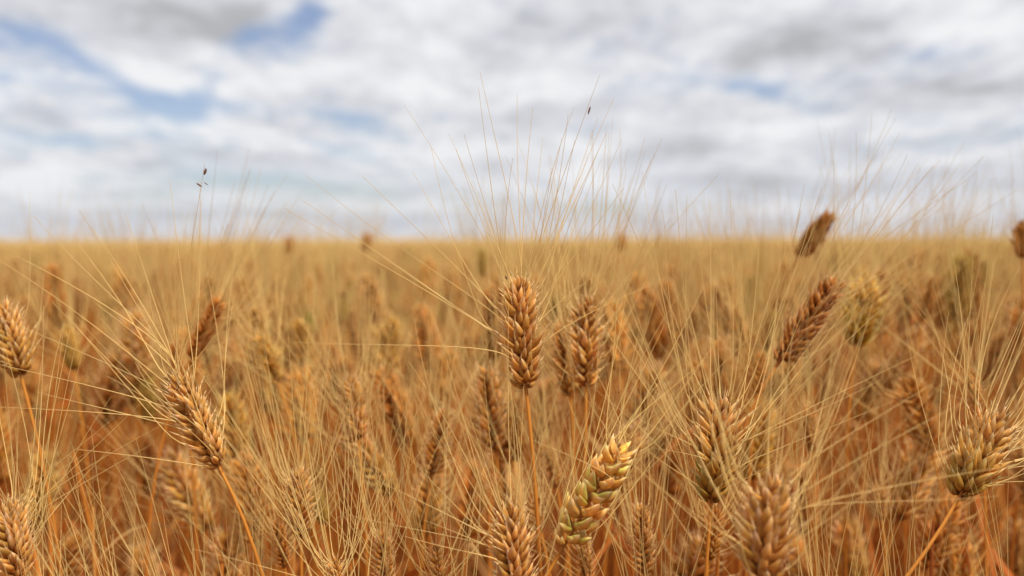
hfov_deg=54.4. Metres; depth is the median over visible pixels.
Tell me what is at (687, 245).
wheat stalk
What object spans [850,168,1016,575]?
wheat stalk
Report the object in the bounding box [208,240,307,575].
wheat stalk
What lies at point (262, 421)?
wheat stalk
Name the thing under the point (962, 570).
wheat stalk
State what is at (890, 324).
wheat stalk
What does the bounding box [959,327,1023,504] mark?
wheat stalk
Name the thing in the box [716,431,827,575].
wheat stalk
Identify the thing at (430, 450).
wheat stalk
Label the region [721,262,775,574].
wheat stalk
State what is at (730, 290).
wheat stalk
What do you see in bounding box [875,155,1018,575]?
wheat stalk
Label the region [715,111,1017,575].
wheat stalk
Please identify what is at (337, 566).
wheat stalk
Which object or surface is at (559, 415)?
wheat stalk
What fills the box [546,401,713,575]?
wheat stalk
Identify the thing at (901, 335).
wheat stalk
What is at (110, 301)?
wheat stalk
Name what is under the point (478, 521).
wheat stalk
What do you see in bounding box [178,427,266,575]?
wheat stalk
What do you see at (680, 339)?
wheat stalk
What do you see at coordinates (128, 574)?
wheat stalk
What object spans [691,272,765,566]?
wheat stalk
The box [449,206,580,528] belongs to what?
wheat stalk
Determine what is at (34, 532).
wheat stalk
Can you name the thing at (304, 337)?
wheat stalk
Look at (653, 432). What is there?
wheat stalk
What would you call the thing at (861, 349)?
wheat stalk
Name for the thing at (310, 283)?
wheat stalk
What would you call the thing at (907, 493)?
wheat stalk
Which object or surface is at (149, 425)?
wheat stalk
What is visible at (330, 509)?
wheat stalk
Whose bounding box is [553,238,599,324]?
wheat stalk
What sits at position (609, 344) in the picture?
wheat stalk
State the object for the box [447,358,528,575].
wheat stalk
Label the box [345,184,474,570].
wheat stalk
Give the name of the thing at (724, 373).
wheat stalk
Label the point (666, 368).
wheat stalk
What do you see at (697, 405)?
wheat stalk
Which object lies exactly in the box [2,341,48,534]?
wheat stalk
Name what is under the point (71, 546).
wheat stalk
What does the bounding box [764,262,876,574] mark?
wheat stalk
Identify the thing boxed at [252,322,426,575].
wheat stalk
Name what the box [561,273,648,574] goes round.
wheat stalk
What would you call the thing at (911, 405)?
wheat stalk
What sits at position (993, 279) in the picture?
wheat stalk
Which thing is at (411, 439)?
wheat stalk
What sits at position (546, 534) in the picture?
wheat stalk
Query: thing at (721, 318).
wheat stalk
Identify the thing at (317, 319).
wheat stalk
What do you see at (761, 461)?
wheat stalk
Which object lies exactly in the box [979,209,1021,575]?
wheat stalk
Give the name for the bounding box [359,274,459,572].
wheat stalk
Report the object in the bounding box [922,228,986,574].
wheat stalk
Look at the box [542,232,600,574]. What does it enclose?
wheat stalk
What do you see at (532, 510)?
wheat stalk
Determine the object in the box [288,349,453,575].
wheat stalk
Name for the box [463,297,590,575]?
wheat stalk
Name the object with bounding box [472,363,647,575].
wheat stalk
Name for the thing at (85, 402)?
wheat stalk
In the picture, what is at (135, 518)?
wheat stalk
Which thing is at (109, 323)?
wheat stalk
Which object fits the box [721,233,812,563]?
wheat stalk
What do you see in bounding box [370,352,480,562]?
wheat stalk
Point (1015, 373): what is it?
wheat stalk
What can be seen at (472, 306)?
wheat stalk
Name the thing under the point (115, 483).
wheat stalk
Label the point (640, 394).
wheat stalk
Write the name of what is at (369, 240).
wheat stalk
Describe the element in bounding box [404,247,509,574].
wheat stalk
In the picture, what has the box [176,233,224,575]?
wheat stalk
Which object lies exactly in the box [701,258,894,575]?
wheat stalk
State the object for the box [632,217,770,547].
wheat stalk
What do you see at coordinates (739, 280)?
wheat stalk
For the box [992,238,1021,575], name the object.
wheat stalk
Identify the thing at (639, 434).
wheat stalk
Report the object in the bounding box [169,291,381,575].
wheat stalk
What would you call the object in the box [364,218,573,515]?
wheat stalk
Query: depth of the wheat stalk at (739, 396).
1.81 m
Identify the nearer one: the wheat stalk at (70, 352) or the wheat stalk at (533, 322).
the wheat stalk at (70, 352)
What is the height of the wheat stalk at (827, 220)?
1.009 m
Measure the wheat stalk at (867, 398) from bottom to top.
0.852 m
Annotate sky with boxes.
[0,0,1023,240]
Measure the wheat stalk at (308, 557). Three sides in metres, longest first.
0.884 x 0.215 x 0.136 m
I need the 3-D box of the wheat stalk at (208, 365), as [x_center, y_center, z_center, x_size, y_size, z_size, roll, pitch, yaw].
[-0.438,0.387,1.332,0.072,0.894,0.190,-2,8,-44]
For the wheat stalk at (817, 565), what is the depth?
0.63 m
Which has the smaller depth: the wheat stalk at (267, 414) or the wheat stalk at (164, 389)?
the wheat stalk at (164, 389)
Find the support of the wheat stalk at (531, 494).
on the ground
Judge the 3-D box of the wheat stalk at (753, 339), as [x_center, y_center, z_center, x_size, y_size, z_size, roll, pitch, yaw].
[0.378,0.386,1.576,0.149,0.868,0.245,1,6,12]
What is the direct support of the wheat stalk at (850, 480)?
on the ground
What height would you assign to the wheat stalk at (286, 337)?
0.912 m
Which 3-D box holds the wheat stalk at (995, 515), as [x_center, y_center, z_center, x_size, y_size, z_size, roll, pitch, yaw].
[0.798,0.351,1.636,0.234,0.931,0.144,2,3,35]
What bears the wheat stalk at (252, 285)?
on the ground
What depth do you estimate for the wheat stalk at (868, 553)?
1.56 m
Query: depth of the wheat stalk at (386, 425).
1.67 m
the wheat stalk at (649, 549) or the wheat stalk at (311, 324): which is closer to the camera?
the wheat stalk at (649, 549)
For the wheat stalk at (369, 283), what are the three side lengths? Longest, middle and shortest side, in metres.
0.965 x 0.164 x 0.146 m
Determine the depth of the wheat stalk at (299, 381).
0.98 m
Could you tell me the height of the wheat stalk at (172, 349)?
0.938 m
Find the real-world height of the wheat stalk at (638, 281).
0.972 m
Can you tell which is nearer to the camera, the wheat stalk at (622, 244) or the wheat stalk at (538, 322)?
the wheat stalk at (538, 322)
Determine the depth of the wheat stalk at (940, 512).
0.82 m
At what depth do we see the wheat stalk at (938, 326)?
1.40 m
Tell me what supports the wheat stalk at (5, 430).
on the ground
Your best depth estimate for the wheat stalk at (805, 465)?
1.56 m
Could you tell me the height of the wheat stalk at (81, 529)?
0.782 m
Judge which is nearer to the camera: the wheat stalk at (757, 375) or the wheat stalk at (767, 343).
the wheat stalk at (757, 375)
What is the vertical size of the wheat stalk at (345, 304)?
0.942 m
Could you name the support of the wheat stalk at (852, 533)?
on the ground
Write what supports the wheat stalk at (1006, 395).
on the ground
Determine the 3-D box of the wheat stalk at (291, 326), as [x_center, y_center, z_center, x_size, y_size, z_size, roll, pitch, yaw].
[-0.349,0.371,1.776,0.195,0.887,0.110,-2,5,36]
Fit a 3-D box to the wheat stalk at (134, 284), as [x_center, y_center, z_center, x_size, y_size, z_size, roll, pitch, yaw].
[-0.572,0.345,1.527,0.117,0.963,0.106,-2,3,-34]
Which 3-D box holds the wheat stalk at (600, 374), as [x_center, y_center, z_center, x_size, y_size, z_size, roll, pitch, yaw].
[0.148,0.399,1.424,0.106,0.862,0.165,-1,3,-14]
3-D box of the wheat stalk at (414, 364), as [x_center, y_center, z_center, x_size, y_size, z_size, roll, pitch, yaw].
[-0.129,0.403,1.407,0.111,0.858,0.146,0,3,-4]
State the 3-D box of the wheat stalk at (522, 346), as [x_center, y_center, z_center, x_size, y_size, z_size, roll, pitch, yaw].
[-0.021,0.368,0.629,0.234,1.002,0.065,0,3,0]
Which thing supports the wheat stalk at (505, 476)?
on the ground
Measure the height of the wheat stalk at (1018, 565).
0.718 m
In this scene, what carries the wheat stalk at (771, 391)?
on the ground
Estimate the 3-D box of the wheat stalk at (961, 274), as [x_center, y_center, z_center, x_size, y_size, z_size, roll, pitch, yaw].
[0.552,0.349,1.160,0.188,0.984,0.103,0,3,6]
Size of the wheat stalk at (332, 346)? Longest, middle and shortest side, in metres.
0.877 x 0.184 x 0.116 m
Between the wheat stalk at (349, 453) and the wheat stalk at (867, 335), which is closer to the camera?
the wheat stalk at (867, 335)
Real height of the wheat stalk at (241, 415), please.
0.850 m
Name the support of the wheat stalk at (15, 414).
on the ground
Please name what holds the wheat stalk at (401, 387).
on the ground
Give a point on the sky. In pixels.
(132, 98)
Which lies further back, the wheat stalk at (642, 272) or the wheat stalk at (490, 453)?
the wheat stalk at (490, 453)
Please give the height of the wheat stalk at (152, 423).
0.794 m
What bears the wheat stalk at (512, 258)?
on the ground
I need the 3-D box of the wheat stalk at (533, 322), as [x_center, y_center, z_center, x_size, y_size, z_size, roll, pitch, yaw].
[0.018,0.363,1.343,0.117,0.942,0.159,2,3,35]
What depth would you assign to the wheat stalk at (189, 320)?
1.21 m
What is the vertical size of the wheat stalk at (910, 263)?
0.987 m
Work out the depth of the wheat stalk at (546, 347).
1.49 m
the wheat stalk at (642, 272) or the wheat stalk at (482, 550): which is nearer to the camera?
the wheat stalk at (482, 550)
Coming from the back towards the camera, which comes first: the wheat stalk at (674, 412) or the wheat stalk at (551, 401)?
the wheat stalk at (674, 412)
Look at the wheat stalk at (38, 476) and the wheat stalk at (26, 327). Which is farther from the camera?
the wheat stalk at (26, 327)
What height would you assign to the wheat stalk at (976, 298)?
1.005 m
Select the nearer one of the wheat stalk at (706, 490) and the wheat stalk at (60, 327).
the wheat stalk at (706, 490)
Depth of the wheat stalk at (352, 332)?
1.34 m
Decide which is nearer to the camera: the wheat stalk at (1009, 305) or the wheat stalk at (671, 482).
the wheat stalk at (671, 482)
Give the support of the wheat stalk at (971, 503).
on the ground
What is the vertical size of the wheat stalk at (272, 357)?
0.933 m
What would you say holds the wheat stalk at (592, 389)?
on the ground
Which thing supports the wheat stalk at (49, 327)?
on the ground
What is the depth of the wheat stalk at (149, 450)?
1.10 m
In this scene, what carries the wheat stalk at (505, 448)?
on the ground
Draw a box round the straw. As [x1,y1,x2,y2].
[0,317,1022,575]
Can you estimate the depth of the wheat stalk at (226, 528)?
0.67 m
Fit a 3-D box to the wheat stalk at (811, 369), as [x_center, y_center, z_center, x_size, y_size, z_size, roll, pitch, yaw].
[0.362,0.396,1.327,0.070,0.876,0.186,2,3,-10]
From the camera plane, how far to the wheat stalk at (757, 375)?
0.80 m
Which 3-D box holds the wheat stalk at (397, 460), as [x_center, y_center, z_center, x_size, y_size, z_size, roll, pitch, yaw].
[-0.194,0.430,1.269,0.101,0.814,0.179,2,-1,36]
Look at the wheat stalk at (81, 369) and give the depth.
1.53 m
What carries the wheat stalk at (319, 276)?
on the ground
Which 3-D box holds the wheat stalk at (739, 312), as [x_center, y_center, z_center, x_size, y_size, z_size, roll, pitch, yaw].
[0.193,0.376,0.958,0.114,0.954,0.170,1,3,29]
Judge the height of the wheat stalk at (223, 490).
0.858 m
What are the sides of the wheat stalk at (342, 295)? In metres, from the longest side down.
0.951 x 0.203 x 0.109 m
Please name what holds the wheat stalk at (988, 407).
on the ground
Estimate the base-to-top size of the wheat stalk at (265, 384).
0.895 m
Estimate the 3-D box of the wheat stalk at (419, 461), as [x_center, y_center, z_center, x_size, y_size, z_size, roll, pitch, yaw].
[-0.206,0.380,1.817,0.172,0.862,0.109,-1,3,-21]
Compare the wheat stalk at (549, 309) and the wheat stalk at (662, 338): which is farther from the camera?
the wheat stalk at (549, 309)
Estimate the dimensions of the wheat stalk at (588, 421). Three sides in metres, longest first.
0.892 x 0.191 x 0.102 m
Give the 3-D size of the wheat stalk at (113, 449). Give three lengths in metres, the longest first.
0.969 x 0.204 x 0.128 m
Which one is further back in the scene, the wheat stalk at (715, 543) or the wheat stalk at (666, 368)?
the wheat stalk at (666, 368)
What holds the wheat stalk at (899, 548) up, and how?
on the ground
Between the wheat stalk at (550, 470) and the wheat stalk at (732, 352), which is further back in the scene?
the wheat stalk at (732, 352)
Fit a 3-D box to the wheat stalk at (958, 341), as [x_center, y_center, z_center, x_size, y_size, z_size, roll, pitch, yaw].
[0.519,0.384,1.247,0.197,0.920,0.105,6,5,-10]
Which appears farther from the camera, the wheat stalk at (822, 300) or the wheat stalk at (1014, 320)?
the wheat stalk at (1014, 320)
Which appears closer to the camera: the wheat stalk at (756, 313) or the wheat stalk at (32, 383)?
the wheat stalk at (32, 383)
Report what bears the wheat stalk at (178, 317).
on the ground
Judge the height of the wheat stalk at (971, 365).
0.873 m
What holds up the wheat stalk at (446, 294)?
on the ground
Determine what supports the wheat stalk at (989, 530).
on the ground
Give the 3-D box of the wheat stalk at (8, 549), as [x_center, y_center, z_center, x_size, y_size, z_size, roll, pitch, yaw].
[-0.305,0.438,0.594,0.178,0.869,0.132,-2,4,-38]
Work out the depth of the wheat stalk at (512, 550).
0.56 m
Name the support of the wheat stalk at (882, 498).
on the ground
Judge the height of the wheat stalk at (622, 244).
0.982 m
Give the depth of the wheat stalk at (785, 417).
1.30 m
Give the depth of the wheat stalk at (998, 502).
1.42 m
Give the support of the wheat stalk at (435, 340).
on the ground
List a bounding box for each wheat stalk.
[0,165,263,575]
[0,196,62,575]
[0,202,151,524]
[0,207,84,542]
[0,237,72,376]
[0,242,104,567]
[0,266,66,463]
[0,274,32,575]
[0,317,159,575]
[0,320,60,483]
[0,430,142,575]
[0,444,67,575]
[1,359,92,575]
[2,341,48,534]
[5,174,161,562]
[6,425,170,575]
[17,444,135,575]
[24,253,120,521]
[26,440,240,575]
[27,187,110,510]
[38,225,134,573]
[60,308,181,574]
[63,329,260,544]
[65,188,163,574]
[65,219,180,563]
[71,192,144,504]
[71,447,173,575]
[75,205,154,575]
[75,374,174,575]
[80,203,230,575]
[81,240,182,544]
[82,266,170,575]
[83,214,181,542]
[83,239,158,575]
[83,279,171,555]
[96,203,173,547]
[98,217,245,575]
[100,317,129,575]
[102,429,348,575]
[104,239,179,548]
[107,276,257,572]
[114,202,313,575]
[118,273,223,557]
[120,276,216,574]
[127,250,196,561]
[142,150,338,575]
[143,274,236,543]
[148,325,211,568]
[150,205,245,575]
[158,210,315,575]
[160,258,208,468]
[162,215,355,571]
[164,333,303,575]
[165,357,368,575]
[167,293,291,574]
[169,199,266,573]
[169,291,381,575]
[171,233,240,538]
[173,219,280,470]
[174,203,294,572]
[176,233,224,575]
[177,250,245,572]
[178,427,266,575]
[185,229,273,531]
[185,301,238,534]
[186,417,487,575]
[194,362,449,575]
[204,212,295,575]
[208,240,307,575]
[214,276,285,533]
[215,244,321,575]
[218,353,398,569]
[228,267,342,575]
[229,239,270,570]
[229,261,270,575]
[233,270,307,575]
[235,224,358,560]
[235,259,310,575]
[240,230,319,575]
[244,209,366,575]
[245,283,346,575]
[247,224,373,575]
[247,234,422,575]
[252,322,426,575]
[254,250,320,564]
[264,214,354,570]
[274,203,313,524]
[277,193,349,563]
[287,73,662,575]
[287,251,450,560]
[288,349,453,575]
[292,210,388,575]
[296,243,426,555]
[296,255,342,472]
[299,273,358,557]
[303,263,409,571]
[304,197,415,508]
[306,300,380,575]
[309,235,401,575]
[312,207,389,553]
[312,218,462,528]
[312,282,371,550]
[335,258,417,575]
[335,261,385,534]
[341,196,392,574]
[343,362,559,575]
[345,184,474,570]
[350,304,613,575]
[357,264,423,573]
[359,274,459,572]
[359,315,410,573]
[363,302,427,571]
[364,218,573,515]
[365,216,467,573]
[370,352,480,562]
[373,255,510,575]
[387,273,454,573]
[390,266,445,446]
[394,244,498,567]
[400,307,442,575]
[402,286,461,574]
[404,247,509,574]
[405,417,568,575]
[414,229,508,376]
[415,218,489,537]
[422,292,509,541]
[425,225,519,544]
[430,161,521,545]
[430,345,584,575]
[433,354,570,510]
[440,196,534,574]
[442,177,547,571]
[442,265,499,365]
[444,277,575,573]
[446,443,539,575]
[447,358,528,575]
[448,238,518,570]
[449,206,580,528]
[453,296,568,503]
[458,194,579,393]
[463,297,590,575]
[464,258,546,562]
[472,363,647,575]
[473,160,643,575]
[483,207,546,573]
[487,118,719,575]
[489,246,579,566]
[491,259,552,406]
[498,280,635,491]
[502,355,544,575]
[525,280,575,521]
[530,190,624,575]
[531,254,589,575]
[533,274,770,575]
[536,342,709,575]
[538,258,637,560]
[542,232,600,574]
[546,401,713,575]
[550,229,657,567]
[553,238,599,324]
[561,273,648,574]
[562,202,739,575]
[570,210,640,575]
[570,273,638,533]
[572,172,912,575]
[576,248,651,567]
[576,318,712,575]
[583,190,694,551]
[597,211,1021,575]
[598,197,646,569]
[599,207,671,528]
[603,183,689,575]
[603,277,694,539]
[606,332,703,571]
[610,255,706,568]
[613,227,686,543]
[614,257,737,575]
[615,190,713,575]
[620,312,704,575]
[626,430,825,575]
[627,233,695,553]
[627,266,696,575]
[630,329,842,574]
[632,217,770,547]
[635,209,711,575]
[646,254,763,524]
[647,188,718,575]
[648,240,717,575]
[650,235,774,574]
[650,250,738,569]
[653,196,783,575]
[656,179,765,575]
[661,192,735,500]
[666,187,781,463]
[667,204,868,575]
[682,239,777,518]
[685,196,824,575]
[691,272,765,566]
[692,197,769,538]
[697,247,796,562]
[698,261,749,534]
[700,232,787,538]
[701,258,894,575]
[707,280,734,508]
[711,395,919,575]
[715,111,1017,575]
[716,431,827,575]
[717,264,831,575]
[721,175,806,459]
[721,218,801,474]
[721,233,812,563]
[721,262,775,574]
[731,208,776,480]
[731,287,806,549]
[732,264,842,574]
[733,183,829,549]
[734,256,813,575]
[734,363,871,539]
[739,261,761,500]
[741,274,780,546]
[748,252,842,571]
[754,125,900,494]
[755,219,840,550]
[756,222,923,574]
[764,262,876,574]
[780,230,896,477]
[783,239,922,570]
[785,267,851,575]
[792,260,967,575]
[802,422,887,575]
[803,258,852,553]
[807,122,987,575]
[813,412,976,575]
[816,281,851,550]
[816,335,956,575]
[818,239,861,559]
[825,188,929,575]
[825,208,897,519]
[837,321,931,575]
[841,224,901,575]
[848,291,917,575]
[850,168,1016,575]
[850,214,912,537]
[850,216,1023,575]
[852,237,998,539]
[852,314,983,567]
[858,244,1001,529]
[864,190,961,571]
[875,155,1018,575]
[876,338,1002,575]
[884,191,944,553]
[891,247,1021,572]
[899,453,1022,575]
[900,189,998,575]
[905,214,1023,575]
[912,193,992,572]
[913,372,1023,575]
[918,152,1019,532]
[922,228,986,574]
[926,175,1005,575]
[927,167,1023,549]
[931,265,1020,521]
[931,443,1008,575]
[933,237,1014,573]
[937,217,1011,497]
[942,208,1004,533]
[944,270,1021,496]
[949,249,1023,428]
[950,252,1002,544]
[954,253,1018,495]
[956,215,1021,361]
[957,216,1020,575]
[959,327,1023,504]
[965,213,1022,532]
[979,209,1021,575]
[983,293,1023,575]
[987,126,1023,574]
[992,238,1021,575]
[993,444,1023,575]
[994,224,1018,313]
[995,198,1021,291]
[1006,247,1023,521]
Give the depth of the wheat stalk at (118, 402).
1.05 m
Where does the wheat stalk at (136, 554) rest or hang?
on the ground
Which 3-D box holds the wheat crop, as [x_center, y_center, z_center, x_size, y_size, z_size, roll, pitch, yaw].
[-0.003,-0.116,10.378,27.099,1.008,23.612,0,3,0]
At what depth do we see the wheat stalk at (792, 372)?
1.10 m
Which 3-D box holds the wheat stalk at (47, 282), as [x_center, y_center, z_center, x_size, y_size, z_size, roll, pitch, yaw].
[-0.600,0.339,1.360,0.158,0.993,0.246,-3,4,-43]
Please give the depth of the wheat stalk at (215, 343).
1.41 m
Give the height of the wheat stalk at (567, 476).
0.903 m
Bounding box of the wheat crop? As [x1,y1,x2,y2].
[0,187,1023,575]
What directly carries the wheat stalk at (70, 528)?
on the ground
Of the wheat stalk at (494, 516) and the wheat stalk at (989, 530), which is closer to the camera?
the wheat stalk at (989, 530)
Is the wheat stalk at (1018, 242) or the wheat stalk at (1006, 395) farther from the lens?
the wheat stalk at (1006, 395)
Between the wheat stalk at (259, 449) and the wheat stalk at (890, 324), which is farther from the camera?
the wheat stalk at (890, 324)
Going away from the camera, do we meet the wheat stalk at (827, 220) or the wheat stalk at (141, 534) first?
the wheat stalk at (141, 534)
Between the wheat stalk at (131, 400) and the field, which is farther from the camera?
the field
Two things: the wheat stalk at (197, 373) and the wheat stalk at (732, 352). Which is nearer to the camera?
the wheat stalk at (197, 373)
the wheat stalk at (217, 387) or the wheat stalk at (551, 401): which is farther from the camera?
the wheat stalk at (217, 387)
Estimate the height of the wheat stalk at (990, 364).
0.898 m
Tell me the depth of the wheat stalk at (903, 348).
1.07 m
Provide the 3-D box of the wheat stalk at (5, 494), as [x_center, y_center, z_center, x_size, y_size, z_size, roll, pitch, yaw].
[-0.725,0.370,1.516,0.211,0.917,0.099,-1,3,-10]
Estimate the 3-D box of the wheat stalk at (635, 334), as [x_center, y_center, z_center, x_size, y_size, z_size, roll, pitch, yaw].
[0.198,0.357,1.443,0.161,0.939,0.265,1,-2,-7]
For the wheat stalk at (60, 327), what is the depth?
1.54 m
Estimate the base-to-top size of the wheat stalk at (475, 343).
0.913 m
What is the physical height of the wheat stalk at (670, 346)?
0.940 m
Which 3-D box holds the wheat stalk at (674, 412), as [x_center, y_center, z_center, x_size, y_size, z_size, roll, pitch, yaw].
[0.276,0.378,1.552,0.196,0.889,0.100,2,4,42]
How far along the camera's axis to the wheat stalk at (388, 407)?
0.92 m
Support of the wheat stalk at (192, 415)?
on the ground
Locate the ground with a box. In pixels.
[24,248,1006,575]
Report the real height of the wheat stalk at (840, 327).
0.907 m
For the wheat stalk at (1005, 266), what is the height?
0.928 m
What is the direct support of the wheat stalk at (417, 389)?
on the ground
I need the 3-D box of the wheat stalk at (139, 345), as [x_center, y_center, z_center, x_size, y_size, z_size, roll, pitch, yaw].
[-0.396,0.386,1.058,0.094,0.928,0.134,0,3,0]
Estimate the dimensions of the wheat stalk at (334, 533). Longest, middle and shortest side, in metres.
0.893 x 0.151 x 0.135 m
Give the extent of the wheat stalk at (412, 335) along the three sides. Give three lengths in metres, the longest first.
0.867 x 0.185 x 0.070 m
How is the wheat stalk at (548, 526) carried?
on the ground
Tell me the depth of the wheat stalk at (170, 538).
1.58 m
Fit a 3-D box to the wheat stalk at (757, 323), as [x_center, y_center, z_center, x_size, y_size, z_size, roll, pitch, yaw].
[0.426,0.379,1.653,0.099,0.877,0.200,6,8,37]
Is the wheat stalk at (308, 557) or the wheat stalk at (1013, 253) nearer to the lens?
the wheat stalk at (1013, 253)
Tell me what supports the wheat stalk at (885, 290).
on the ground
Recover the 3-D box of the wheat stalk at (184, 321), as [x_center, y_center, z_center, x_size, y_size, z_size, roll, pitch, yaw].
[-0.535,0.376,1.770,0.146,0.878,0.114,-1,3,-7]
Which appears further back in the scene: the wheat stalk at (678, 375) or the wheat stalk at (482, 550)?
the wheat stalk at (678, 375)
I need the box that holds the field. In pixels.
[0,237,1014,250]
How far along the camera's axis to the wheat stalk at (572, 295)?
1.81 m
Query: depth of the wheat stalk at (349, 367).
1.18 m
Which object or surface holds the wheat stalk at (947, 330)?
on the ground
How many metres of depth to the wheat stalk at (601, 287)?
1.49 m
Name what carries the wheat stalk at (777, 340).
on the ground
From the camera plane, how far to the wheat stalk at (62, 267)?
1.70 m
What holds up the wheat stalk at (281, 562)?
on the ground
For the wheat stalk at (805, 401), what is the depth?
1.79 m
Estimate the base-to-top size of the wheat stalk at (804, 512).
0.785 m
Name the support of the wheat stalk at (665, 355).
on the ground
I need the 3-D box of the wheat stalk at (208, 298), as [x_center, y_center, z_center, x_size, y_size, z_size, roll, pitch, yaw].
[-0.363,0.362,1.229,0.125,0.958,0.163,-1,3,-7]
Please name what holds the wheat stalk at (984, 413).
on the ground
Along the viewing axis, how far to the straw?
1.50 m
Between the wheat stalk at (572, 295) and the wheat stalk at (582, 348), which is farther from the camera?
the wheat stalk at (572, 295)
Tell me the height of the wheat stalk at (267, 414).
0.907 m
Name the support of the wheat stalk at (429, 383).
on the ground
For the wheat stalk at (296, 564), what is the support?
on the ground
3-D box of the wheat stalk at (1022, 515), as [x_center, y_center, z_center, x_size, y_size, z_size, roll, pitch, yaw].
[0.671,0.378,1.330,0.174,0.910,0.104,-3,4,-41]
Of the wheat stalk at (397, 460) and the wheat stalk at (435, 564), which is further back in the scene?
the wheat stalk at (397, 460)
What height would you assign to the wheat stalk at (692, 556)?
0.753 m
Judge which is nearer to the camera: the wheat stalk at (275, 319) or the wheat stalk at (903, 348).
the wheat stalk at (903, 348)
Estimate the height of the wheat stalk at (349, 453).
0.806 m
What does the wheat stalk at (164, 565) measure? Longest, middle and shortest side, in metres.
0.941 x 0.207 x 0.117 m
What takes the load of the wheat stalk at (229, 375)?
on the ground
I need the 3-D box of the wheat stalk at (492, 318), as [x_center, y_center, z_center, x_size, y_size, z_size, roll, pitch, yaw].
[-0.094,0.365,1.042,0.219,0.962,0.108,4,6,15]
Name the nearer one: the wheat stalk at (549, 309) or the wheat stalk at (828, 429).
the wheat stalk at (828, 429)
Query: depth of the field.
47.86 m
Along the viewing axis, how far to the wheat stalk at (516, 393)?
1.47 m
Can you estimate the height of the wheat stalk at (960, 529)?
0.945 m
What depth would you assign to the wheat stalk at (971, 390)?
0.78 m
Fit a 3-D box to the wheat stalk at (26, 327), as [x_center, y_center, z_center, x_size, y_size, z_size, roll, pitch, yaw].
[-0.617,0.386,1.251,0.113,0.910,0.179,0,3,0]
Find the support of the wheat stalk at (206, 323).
on the ground
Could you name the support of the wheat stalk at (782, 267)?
on the ground
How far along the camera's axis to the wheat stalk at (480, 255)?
1.35 m
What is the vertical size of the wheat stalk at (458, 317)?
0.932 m
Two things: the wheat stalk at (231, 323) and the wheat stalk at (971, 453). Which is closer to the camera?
the wheat stalk at (971, 453)
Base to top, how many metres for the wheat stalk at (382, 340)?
0.929 m
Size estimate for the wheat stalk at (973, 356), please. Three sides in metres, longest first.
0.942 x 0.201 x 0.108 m
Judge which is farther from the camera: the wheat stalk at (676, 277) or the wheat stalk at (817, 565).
the wheat stalk at (676, 277)
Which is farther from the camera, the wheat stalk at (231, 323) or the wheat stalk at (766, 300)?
the wheat stalk at (766, 300)
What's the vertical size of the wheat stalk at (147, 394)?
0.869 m
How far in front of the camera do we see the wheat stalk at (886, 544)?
0.58 m
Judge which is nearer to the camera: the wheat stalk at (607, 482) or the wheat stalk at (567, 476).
the wheat stalk at (607, 482)
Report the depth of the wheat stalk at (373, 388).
1.58 m
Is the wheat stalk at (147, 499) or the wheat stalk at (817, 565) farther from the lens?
the wheat stalk at (147, 499)
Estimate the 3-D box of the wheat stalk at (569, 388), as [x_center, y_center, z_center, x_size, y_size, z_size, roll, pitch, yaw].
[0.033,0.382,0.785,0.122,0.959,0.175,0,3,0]
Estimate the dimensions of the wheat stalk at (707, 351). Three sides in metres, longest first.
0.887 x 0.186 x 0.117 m
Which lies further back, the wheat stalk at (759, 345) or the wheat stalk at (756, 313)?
the wheat stalk at (756, 313)
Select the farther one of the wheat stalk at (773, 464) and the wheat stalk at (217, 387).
the wheat stalk at (773, 464)
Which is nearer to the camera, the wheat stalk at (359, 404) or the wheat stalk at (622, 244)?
the wheat stalk at (359, 404)
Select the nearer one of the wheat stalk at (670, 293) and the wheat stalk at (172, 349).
the wheat stalk at (172, 349)
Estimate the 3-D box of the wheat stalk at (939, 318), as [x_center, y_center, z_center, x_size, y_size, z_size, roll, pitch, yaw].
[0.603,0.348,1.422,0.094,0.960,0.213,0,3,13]
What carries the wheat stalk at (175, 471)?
on the ground
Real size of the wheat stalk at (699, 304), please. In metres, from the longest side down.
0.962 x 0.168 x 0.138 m
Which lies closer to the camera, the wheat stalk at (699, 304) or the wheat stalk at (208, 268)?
the wheat stalk at (699, 304)
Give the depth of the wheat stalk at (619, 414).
1.73 m
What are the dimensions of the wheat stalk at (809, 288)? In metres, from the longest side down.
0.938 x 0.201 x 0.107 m
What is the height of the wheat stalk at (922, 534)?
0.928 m
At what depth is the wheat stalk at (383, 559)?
0.56 m
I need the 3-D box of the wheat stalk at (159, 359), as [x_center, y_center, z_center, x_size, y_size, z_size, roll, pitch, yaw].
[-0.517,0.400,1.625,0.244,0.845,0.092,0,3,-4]
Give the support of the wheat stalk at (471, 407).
on the ground
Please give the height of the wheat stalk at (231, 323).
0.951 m
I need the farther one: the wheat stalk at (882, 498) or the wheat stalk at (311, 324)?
the wheat stalk at (311, 324)
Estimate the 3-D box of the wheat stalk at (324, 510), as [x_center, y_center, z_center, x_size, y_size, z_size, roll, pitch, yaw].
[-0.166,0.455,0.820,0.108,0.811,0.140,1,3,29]
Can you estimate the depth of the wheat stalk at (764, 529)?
0.49 m
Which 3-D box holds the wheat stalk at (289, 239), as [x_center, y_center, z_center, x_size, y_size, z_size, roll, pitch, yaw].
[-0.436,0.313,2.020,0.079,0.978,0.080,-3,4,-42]
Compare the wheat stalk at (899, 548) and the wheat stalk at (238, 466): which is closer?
the wheat stalk at (238, 466)
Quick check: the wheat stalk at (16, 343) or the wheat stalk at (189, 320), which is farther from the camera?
the wheat stalk at (189, 320)
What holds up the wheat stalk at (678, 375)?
on the ground
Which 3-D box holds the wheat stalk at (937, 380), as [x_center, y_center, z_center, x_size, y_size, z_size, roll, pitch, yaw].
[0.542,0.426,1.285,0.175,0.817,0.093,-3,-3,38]

